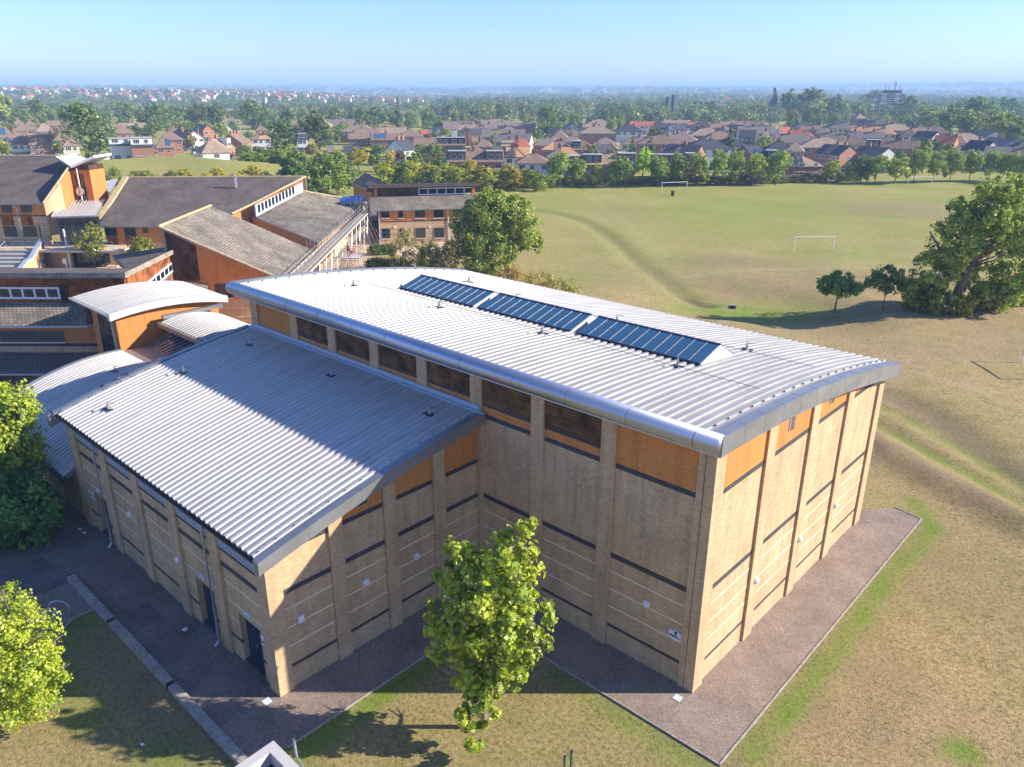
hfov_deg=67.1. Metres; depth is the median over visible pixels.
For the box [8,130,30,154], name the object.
house
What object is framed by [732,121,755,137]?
house
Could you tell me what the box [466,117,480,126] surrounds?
house
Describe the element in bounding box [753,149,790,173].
house
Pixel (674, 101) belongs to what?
twin tower
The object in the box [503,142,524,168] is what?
house
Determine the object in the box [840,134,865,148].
house
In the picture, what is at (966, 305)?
bush
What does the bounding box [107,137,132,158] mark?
house
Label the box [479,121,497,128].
house
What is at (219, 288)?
window
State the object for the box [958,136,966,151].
house
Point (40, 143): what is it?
house
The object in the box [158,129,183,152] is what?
house
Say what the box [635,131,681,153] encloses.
house
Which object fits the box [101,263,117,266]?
bench
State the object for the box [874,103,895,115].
round tree
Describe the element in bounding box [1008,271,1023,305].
bush
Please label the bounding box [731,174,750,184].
shrub
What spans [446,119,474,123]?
house
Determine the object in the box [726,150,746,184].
field edge tree
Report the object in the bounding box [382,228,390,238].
window
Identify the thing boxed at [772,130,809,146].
house
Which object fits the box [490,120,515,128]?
house
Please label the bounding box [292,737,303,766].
handrail
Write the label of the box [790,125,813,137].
house
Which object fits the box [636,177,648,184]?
shrub
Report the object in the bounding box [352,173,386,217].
hipped annexe
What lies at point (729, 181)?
shrub
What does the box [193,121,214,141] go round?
house
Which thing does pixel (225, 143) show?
house
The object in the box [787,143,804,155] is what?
house
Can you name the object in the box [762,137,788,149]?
house
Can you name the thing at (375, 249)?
hedge
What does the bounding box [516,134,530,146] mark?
house
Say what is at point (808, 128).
house
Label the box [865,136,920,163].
house
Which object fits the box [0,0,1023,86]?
sky
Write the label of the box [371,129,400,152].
house
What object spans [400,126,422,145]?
house
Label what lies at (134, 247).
courtyard tree
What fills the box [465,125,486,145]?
house
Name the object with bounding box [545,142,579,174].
house
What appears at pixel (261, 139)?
house
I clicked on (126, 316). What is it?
orange wing
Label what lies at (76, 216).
entrance hall
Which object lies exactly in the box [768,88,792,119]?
church tower
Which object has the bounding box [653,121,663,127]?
house
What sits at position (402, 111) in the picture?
house
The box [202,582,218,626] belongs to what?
door
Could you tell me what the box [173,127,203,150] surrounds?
house
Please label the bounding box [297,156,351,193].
bushy tree
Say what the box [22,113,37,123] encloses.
round tree
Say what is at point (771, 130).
house
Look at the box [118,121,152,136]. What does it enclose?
house
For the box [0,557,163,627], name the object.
asphalt patch
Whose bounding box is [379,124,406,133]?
house
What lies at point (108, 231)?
window
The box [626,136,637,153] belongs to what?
conifer
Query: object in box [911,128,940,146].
house
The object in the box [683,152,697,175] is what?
house
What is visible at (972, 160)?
field edge tree
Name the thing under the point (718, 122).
house
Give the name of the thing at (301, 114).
willow tree
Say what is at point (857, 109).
round tree
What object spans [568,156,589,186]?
field edge tree
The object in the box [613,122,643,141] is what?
house
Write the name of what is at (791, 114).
willow tree
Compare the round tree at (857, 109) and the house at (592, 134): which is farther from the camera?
the round tree at (857, 109)
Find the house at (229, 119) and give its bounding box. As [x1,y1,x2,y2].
[225,115,234,130]
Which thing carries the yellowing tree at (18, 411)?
on the ground at (950, 416)
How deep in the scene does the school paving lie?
115.16 m
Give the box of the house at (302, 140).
[296,133,307,151]
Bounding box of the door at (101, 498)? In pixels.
[101,498,111,531]
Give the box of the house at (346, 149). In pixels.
[343,145,359,156]
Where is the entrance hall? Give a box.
[46,179,117,267]
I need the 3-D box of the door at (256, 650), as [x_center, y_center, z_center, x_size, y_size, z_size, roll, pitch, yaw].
[-10.523,10.729,32.050,1.700,2.390,0.120,18,27,39]
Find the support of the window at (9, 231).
in the teaching block at (36, 191)
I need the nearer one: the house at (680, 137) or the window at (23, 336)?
the window at (23, 336)
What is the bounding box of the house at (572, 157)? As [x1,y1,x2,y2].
[564,155,582,175]
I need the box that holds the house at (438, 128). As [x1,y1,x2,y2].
[429,119,444,136]
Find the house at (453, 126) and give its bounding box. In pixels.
[443,122,457,136]
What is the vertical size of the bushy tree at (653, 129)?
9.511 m
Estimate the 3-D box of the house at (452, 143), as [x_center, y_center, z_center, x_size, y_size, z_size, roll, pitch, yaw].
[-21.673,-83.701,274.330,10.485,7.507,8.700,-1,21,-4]
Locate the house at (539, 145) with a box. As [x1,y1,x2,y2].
[532,134,555,155]
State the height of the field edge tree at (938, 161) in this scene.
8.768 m
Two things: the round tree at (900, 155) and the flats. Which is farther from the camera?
the flats
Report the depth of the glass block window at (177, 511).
32.98 m
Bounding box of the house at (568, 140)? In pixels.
[562,136,581,145]
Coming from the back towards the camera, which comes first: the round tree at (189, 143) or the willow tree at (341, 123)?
the willow tree at (341, 123)
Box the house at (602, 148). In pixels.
[591,140,616,153]
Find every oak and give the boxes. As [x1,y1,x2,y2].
[447,187,544,275]
[901,171,1023,313]
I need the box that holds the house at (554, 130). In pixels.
[549,123,569,136]
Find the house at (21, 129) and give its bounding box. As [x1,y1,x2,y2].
[11,122,36,133]
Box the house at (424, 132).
[421,127,428,136]
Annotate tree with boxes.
[0,93,13,126]
[0,138,11,154]
[0,378,50,513]
[0,579,72,734]
[5,115,16,131]
[6,121,16,131]
[10,108,32,119]
[18,111,28,120]
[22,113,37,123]
[25,97,54,123]
[39,116,47,123]
[48,109,58,120]
[48,126,57,140]
[51,108,66,118]
[52,140,63,154]
[52,143,61,152]
[56,100,116,158]
[70,222,108,267]
[87,126,97,140]
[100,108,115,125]
[104,126,119,142]
[112,102,136,118]
[123,117,132,122]
[126,123,143,136]
[126,235,154,252]
[135,106,145,122]
[137,103,174,129]
[140,119,161,138]
[165,107,178,123]
[165,123,172,131]
[167,104,187,121]
[176,123,192,129]
[182,132,197,150]
[184,103,210,121]
[186,122,195,127]
[193,118,206,124]
[206,102,230,124]
[212,121,228,137]
[227,120,237,130]
[230,144,251,160]
[234,151,270,161]
[235,99,269,128]
[243,130,252,140]
[246,112,254,127]
[249,146,270,161]
[258,146,291,164]
[264,144,304,160]
[265,133,281,147]
[266,119,300,149]
[275,151,319,181]
[277,106,294,123]
[297,104,308,120]
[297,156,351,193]
[298,110,336,149]
[303,144,316,156]
[309,152,334,169]
[325,106,345,118]
[327,164,361,193]
[329,148,346,168]
[333,127,344,144]
[338,120,347,127]
[345,147,371,169]
[353,106,369,124]
[362,113,372,125]
[366,143,384,157]
[367,107,388,126]
[367,120,372,127]
[367,152,383,166]
[371,116,377,125]
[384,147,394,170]
[387,111,395,126]
[387,228,426,266]
[394,150,407,171]
[403,108,421,126]
[403,118,412,129]
[406,149,425,171]
[415,143,427,158]
[419,118,433,131]
[421,113,442,126]
[422,108,433,117]
[422,516,558,754]
[424,157,436,170]
[426,142,442,159]
[428,112,436,126]
[433,117,454,125]
[434,154,446,167]
[438,128,451,136]
[449,110,460,120]
[450,100,468,108]
[459,114,466,120]
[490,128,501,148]
[494,102,504,113]
[496,110,506,118]
[507,107,517,121]
[519,108,527,122]
[532,129,542,141]
[534,104,562,136]
[537,125,551,136]
[545,151,572,187]
[558,114,568,126]
[568,110,581,127]
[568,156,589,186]
[582,144,600,154]
[593,163,604,186]
[605,156,632,186]
[606,114,616,130]
[617,117,622,127]
[635,146,651,175]
[645,114,657,122]
[646,154,670,186]
[649,126,666,136]
[668,151,690,185]
[687,109,698,121]
[689,151,710,185]
[703,112,713,121]
[708,112,718,121]
[708,148,731,185]
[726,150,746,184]
[744,152,769,182]
[752,133,771,146]
[765,150,793,184]
[780,88,798,119]
[783,87,832,119]
[785,109,798,122]
[785,118,794,126]
[802,111,815,122]
[810,108,824,118]
[813,115,822,125]
[815,269,865,312]
[823,94,851,112]
[824,111,840,124]
[824,159,840,182]
[844,162,859,180]
[850,102,867,115]
[851,154,870,182]
[857,89,882,104]
[860,264,912,310]
[863,154,891,183]
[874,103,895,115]
[884,156,910,183]
[893,95,924,113]
[896,148,906,163]
[898,113,912,123]
[904,148,932,182]
[912,137,941,150]
[915,101,942,126]
[915,141,934,172]
[924,150,947,181]
[927,104,974,129]
[938,142,957,162]
[942,149,967,181]
[952,95,1007,125]
[954,111,990,133]
[959,149,985,181]
[971,111,1018,137]
[982,149,1004,179]
[994,97,1023,115]
[996,152,1012,181]
[999,117,1023,138]
[1007,151,1023,176]
[1013,135,1021,141]
[1015,154,1023,175]
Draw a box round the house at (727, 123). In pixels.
[721,118,737,125]
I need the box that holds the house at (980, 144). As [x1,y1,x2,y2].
[959,137,997,165]
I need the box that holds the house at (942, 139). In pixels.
[932,132,959,155]
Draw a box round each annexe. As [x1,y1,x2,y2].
[13,345,165,516]
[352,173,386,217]
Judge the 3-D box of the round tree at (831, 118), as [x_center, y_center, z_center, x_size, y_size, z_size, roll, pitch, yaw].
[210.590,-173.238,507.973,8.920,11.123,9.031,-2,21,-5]
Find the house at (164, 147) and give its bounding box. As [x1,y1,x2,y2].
[155,138,173,156]
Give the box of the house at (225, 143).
[211,134,235,160]
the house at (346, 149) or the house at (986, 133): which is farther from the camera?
the house at (986, 133)
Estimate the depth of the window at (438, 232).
123.36 m
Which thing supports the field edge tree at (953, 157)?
on the ground at (950, 416)
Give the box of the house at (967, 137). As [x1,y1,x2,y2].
[952,129,984,141]
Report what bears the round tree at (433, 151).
on the ground at (950, 416)
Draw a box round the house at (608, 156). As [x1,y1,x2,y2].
[601,148,625,183]
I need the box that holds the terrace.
[0,241,130,252]
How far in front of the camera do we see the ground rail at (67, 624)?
34.94 m
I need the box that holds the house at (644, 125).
[629,119,654,134]
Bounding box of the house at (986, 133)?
[974,127,1003,138]
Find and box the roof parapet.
[235,740,298,766]
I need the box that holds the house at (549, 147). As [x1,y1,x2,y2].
[541,138,574,157]
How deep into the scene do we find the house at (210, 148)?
236.62 m
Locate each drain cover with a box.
[261,697,271,705]
[672,694,682,701]
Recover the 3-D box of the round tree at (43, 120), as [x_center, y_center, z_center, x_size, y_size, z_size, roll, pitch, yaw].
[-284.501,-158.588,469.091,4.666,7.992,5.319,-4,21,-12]
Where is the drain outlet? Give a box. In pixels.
[728,304,736,308]
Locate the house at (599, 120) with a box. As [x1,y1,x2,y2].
[588,117,611,127]
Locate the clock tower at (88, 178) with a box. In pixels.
[55,153,110,205]
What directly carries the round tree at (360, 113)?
on the ground at (950, 416)
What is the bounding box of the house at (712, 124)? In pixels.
[707,122,735,136]
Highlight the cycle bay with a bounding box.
[3,584,92,646]
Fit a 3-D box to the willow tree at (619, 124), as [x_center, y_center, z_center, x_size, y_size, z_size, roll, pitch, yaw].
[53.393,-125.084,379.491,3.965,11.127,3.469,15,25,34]
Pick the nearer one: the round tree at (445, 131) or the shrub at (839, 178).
the shrub at (839, 178)
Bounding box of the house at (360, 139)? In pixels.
[348,129,369,151]
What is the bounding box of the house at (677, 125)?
[668,122,688,133]
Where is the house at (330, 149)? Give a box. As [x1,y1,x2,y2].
[327,146,334,155]
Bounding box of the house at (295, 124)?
[285,119,319,137]
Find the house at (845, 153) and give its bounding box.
[814,140,857,169]
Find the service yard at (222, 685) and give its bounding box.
[0,471,276,728]
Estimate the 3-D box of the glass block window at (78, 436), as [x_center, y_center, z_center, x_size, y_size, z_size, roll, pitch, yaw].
[-21.986,2.847,39.975,3.168,0.882,0.141,18,27,39]
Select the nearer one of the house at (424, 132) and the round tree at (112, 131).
the round tree at (112, 131)
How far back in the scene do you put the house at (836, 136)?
308.22 m
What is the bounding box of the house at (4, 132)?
[0,127,10,149]
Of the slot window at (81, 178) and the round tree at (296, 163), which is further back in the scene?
the round tree at (296, 163)
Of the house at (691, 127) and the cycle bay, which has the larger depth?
the house at (691, 127)
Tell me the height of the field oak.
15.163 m
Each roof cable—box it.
[369,283,759,388]
[495,292,813,366]
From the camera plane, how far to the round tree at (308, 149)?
277.28 m
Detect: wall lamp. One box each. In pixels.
[363,578,369,585]
[642,600,649,607]
[754,576,758,583]
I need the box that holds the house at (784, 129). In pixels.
[776,124,792,133]
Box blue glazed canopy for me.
[339,194,370,237]
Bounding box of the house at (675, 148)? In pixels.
[663,140,705,165]
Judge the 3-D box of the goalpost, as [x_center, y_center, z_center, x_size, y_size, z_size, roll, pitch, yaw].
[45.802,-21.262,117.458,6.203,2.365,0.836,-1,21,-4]
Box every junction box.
[297,614,304,623]
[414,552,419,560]
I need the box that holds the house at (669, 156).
[650,148,680,183]
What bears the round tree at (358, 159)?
on the ground at (950, 416)
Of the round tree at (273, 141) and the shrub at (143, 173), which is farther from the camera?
the round tree at (273, 141)
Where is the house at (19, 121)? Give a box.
[13,117,24,126]
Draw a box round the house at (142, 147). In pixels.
[129,136,154,157]
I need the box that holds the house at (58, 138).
[50,127,76,153]
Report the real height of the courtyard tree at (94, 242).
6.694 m
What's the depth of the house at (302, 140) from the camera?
298.83 m
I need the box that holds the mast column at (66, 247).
[62,229,71,267]
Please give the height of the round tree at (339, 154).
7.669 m
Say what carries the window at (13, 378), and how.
in the timber clerestory wing at (46, 325)
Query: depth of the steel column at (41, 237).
102.21 m
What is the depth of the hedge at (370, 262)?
103.18 m
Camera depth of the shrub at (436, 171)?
191.89 m
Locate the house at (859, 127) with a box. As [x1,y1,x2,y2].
[851,123,880,130]
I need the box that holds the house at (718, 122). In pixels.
[706,119,721,123]
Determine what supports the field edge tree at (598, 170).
on the ground at (950, 416)
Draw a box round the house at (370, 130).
[353,125,379,141]
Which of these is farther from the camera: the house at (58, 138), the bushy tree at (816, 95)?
the bushy tree at (816, 95)
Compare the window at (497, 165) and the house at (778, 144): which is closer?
the window at (497, 165)
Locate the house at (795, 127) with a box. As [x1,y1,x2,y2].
[789,119,822,131]
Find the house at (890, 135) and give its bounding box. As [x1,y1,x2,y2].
[859,125,896,139]
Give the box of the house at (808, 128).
[800,123,821,135]
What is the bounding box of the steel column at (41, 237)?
[38,226,48,267]
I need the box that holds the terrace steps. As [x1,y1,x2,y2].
[0,241,31,267]
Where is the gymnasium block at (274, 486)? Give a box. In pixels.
[46,324,485,696]
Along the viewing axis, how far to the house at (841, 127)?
403.08 m
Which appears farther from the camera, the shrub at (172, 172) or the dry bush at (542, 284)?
the shrub at (172, 172)
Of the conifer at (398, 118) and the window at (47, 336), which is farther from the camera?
the conifer at (398, 118)
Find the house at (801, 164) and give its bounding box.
[778,156,824,174]
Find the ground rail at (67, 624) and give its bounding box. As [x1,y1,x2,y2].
[55,618,72,638]
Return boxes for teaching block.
[0,155,75,243]
[97,176,306,262]
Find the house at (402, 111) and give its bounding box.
[397,109,418,118]
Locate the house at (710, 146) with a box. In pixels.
[689,135,732,163]
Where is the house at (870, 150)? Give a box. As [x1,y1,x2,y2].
[855,142,897,171]
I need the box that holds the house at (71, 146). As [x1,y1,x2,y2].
[63,139,80,155]
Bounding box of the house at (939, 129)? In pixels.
[925,123,951,134]
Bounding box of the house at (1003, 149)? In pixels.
[981,146,1023,171]
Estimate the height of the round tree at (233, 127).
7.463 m
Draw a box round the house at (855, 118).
[849,112,865,123]
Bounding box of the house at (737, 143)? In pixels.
[719,136,744,150]
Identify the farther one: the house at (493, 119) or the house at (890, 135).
the house at (493, 119)
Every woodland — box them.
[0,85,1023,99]
[0,89,1023,123]
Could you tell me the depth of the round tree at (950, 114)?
411.79 m
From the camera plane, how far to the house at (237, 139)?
278.77 m
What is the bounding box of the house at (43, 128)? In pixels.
[35,120,50,133]
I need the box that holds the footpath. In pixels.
[221,507,919,762]
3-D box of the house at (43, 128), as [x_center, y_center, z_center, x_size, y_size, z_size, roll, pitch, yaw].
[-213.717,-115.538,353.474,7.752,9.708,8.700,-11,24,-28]
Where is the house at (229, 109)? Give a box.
[224,108,233,116]
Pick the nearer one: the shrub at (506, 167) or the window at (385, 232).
the window at (385, 232)
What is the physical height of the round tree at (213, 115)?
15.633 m
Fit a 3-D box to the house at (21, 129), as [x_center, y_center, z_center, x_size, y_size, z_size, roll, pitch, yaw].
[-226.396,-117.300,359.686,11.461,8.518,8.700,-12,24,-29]
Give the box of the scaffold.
[277,197,381,273]
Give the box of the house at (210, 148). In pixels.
[195,137,230,159]
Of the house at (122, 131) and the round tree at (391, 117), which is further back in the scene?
the round tree at (391, 117)
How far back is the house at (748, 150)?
239.95 m
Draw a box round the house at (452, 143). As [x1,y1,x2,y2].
[436,137,465,158]
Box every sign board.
[88,489,94,500]
[260,634,264,646]
[669,628,681,642]
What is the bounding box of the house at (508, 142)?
[501,136,525,152]
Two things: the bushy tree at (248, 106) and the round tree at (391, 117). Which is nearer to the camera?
the bushy tree at (248, 106)
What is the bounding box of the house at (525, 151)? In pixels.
[506,142,529,155]
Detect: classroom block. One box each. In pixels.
[157,204,314,324]
[367,182,479,243]
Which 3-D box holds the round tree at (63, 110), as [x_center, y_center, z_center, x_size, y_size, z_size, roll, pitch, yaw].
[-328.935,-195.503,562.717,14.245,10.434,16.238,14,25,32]
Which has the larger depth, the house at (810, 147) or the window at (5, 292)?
the house at (810, 147)
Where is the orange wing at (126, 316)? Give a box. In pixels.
[68,281,227,352]
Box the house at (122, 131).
[107,122,133,137]
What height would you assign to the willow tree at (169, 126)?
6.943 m
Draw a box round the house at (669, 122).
[663,117,690,127]
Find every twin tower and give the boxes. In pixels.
[665,96,671,111]
[671,94,677,112]
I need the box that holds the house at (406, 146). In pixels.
[385,134,416,163]
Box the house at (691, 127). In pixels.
[687,119,708,132]
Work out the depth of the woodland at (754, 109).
789.94 m
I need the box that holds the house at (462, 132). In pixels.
[459,126,467,136]
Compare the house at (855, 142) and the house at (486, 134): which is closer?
the house at (855, 142)
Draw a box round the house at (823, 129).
[815,126,828,134]
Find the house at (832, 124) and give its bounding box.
[825,119,854,129]
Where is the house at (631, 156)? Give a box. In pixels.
[618,152,635,180]
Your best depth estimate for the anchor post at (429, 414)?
35.63 m
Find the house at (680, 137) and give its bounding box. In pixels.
[669,129,697,143]
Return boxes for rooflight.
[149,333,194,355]
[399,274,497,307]
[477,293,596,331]
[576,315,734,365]
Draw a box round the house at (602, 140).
[592,134,616,145]
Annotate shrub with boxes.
[0,442,67,551]
[107,165,121,184]
[127,170,138,175]
[137,169,159,175]
[163,169,177,175]
[177,168,197,175]
[200,172,212,175]
[209,166,225,175]
[229,171,242,175]
[237,164,260,175]
[259,170,276,175]
[311,174,328,187]
[342,160,357,170]
[373,162,396,183]
[378,161,401,182]
[390,161,414,183]
[396,160,422,183]
[406,159,438,182]
[416,166,447,182]
[427,170,454,182]
[439,163,464,180]
[443,167,471,182]
[455,159,477,179]
[460,165,494,189]
[470,167,504,190]
[475,169,510,190]
[496,163,518,188]
[499,167,527,190]
[515,168,542,187]
[521,170,550,190]
[559,175,571,184]
[570,175,587,185]
[579,175,596,184]
[590,178,607,184]
[603,174,618,184]
[616,177,627,184]
[625,176,638,184]
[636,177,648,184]
[646,175,660,184]
[668,177,683,184]
[678,173,693,184]
[690,176,703,183]
[699,174,715,184]
[712,176,727,184]
[722,173,733,183]
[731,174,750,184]
[744,173,761,183]
[756,177,767,183]
[767,173,781,183]
[780,177,790,182]
[786,175,802,182]
[797,172,812,181]
[809,174,823,181]
[817,171,834,181]
[831,175,845,181]
[842,172,854,180]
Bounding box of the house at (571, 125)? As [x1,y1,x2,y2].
[562,120,580,131]
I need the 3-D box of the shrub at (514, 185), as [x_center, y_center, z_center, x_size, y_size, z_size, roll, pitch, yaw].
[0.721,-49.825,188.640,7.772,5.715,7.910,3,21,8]
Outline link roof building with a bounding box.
[157,303,249,343]
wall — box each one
[17,240,46,267]
[66,574,247,764]
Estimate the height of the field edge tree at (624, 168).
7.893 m
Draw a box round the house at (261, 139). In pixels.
[251,131,270,149]
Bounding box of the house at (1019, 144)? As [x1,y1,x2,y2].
[1005,138,1023,146]
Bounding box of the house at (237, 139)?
[224,129,252,156]
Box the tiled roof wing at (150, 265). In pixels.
[113,247,208,289]
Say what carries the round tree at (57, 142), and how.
on the ground at (950, 416)
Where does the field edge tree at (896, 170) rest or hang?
on the ground at (950, 416)
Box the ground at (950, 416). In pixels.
[0,86,1023,766]
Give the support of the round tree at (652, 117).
on the ground at (950, 416)
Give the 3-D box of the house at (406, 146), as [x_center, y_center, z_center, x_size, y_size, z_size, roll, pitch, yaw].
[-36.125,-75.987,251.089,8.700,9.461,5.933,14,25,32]
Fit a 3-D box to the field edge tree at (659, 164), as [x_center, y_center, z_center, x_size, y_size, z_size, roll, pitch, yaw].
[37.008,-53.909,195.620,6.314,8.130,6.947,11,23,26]
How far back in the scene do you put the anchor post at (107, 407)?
40.35 m
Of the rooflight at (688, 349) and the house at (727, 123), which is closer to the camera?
the rooflight at (688, 349)
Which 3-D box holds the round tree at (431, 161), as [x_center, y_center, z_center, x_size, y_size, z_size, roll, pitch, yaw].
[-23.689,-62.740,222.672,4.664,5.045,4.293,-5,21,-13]
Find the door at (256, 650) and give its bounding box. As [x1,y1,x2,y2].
[246,619,264,667]
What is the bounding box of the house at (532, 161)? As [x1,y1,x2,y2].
[515,148,550,183]
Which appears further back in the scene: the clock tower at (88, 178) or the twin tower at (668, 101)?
the twin tower at (668, 101)
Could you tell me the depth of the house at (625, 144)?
315.67 m
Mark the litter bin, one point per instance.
(64, 260)
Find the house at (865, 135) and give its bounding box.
[846,128,884,140]
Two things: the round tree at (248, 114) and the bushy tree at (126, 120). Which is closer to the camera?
the bushy tree at (126, 120)
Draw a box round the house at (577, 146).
[571,140,591,154]
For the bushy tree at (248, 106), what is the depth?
478.19 m
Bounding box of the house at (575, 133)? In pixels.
[566,127,578,138]
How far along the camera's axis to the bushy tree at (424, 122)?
422.77 m
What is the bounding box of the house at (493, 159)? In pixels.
[447,145,503,181]
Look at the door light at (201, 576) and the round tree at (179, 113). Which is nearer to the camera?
the door light at (201, 576)
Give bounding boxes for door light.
[199,573,205,580]
[244,610,250,617]
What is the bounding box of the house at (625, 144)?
[620,134,646,150]
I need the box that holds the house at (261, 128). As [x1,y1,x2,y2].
[255,122,266,132]
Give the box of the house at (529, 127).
[513,121,535,132]
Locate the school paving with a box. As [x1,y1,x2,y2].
[75,232,448,269]
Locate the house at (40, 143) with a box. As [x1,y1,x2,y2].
[27,133,53,154]
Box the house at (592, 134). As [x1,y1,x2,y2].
[578,123,616,143]
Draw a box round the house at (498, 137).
[493,129,533,152]
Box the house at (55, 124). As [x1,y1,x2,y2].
[47,119,72,133]
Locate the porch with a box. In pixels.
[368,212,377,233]
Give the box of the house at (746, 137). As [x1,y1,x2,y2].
[738,130,755,144]
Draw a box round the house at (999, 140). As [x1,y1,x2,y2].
[985,134,1016,145]
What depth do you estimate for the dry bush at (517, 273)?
95.50 m
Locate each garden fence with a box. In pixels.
[634,176,649,182]
[767,174,789,180]
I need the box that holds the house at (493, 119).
[479,116,506,126]
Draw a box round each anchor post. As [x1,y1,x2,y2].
[103,402,113,410]
[179,366,188,374]
[326,368,335,377]
[423,406,436,416]
[538,325,548,334]
[672,358,684,367]
[742,342,753,351]
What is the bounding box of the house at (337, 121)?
[326,116,355,126]
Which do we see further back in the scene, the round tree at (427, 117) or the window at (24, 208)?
the round tree at (427, 117)
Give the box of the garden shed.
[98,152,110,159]
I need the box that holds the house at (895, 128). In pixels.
[881,121,909,137]
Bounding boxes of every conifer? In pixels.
[116,112,122,124]
[256,98,272,128]
[314,137,333,146]
[347,105,354,118]
[393,96,402,125]
[577,115,582,130]
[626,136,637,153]
[627,110,634,124]
[645,132,655,158]
[724,123,734,155]
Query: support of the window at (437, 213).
in the classroom block at (419, 209)
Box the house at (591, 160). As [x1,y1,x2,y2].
[583,153,602,183]
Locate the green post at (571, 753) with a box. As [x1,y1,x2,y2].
[570,750,572,766]
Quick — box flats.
[691,102,727,111]
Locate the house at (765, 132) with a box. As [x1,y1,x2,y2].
[760,128,769,139]
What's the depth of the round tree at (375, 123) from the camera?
484.05 m
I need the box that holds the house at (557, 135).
[549,127,568,140]
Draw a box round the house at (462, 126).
[458,121,477,136]
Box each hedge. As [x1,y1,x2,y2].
[363,255,413,267]
[366,242,393,255]
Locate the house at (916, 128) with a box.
[895,124,941,139]
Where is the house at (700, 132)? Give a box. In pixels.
[688,125,714,139]
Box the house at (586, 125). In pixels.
[582,121,604,128]
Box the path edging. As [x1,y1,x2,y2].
[27,507,922,765]
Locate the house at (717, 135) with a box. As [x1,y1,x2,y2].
[699,128,738,140]
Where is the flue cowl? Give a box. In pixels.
[232,172,236,186]
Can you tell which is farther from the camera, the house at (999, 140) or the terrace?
the house at (999, 140)
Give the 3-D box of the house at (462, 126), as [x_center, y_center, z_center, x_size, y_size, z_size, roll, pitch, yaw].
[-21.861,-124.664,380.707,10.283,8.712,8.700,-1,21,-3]
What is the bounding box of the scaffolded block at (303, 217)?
[251,190,366,270]
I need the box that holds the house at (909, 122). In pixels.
[903,118,915,127]
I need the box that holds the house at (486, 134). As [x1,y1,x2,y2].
[481,126,524,144]
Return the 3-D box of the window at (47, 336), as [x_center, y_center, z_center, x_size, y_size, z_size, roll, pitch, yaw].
[-36.736,-3.704,61.754,1.855,1.007,0.120,0,21,0]
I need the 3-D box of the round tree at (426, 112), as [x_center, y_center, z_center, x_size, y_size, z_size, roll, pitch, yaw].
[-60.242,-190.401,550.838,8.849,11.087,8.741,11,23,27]
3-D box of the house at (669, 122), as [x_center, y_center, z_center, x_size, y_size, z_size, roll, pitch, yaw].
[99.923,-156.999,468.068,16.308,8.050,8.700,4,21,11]
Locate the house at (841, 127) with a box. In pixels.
[828,121,850,132]
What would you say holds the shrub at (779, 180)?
on the ground at (950, 416)
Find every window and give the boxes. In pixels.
[0,205,12,212]
[0,287,60,298]
[0,331,17,342]
[0,375,6,383]
[3,226,18,237]
[7,375,18,383]
[16,331,42,342]
[19,375,36,383]
[20,205,32,212]
[22,226,38,237]
[41,331,65,342]
[74,174,87,200]
[75,432,97,453]
[100,329,115,351]
[104,228,117,235]
[105,454,128,477]
[124,227,136,235]
[137,478,164,504]
[148,262,172,280]
[174,506,205,535]
[214,284,233,298]
[217,538,253,571]
[381,211,389,218]
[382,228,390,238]
[398,211,403,218]
[415,210,424,218]
[415,228,425,238]
[418,187,471,194]
[433,210,443,218]
[434,228,443,238]
[495,163,501,167]
[541,165,547,169]
[585,166,591,170]
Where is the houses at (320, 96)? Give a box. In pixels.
[0,86,907,104]
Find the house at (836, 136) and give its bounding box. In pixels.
[810,129,847,140]
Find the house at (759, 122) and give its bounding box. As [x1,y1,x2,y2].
[754,119,766,124]
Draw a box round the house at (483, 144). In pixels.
[475,135,492,149]
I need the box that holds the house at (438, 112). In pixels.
[435,107,451,118]
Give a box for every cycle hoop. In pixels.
[39,610,65,629]
[48,600,72,617]
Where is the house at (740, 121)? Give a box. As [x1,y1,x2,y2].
[727,118,748,126]
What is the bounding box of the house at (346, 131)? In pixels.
[340,122,370,141]
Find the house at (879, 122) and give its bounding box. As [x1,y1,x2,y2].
[874,116,885,126]
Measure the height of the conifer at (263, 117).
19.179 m
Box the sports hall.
[225,267,901,692]
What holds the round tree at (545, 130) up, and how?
on the ground at (950, 416)
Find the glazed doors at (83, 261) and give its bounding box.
[76,253,102,266]
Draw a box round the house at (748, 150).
[735,145,762,169]
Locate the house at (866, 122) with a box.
[856,118,875,125]
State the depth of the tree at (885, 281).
83.94 m
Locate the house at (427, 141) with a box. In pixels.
[414,133,436,160]
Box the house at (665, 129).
[658,126,668,135]
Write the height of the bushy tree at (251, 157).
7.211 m
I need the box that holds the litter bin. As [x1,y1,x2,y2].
[62,258,67,267]
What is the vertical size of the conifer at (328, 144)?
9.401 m
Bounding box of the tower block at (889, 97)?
[876,81,904,113]
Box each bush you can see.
[416,258,436,266]
[418,240,443,267]
[427,239,463,267]
[494,264,525,280]
[518,268,554,286]
[544,277,580,293]
[901,269,945,299]
[902,285,930,311]
[916,288,959,315]
[951,292,979,316]
[967,276,1014,313]
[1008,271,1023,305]
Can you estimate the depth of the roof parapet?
25.04 m
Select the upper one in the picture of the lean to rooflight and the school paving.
the school paving
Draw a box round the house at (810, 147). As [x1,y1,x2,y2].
[798,134,854,160]
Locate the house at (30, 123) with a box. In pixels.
[25,119,35,127]
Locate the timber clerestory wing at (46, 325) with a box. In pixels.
[0,268,127,391]
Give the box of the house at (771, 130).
[736,123,775,144]
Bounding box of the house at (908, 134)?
[902,125,914,139]

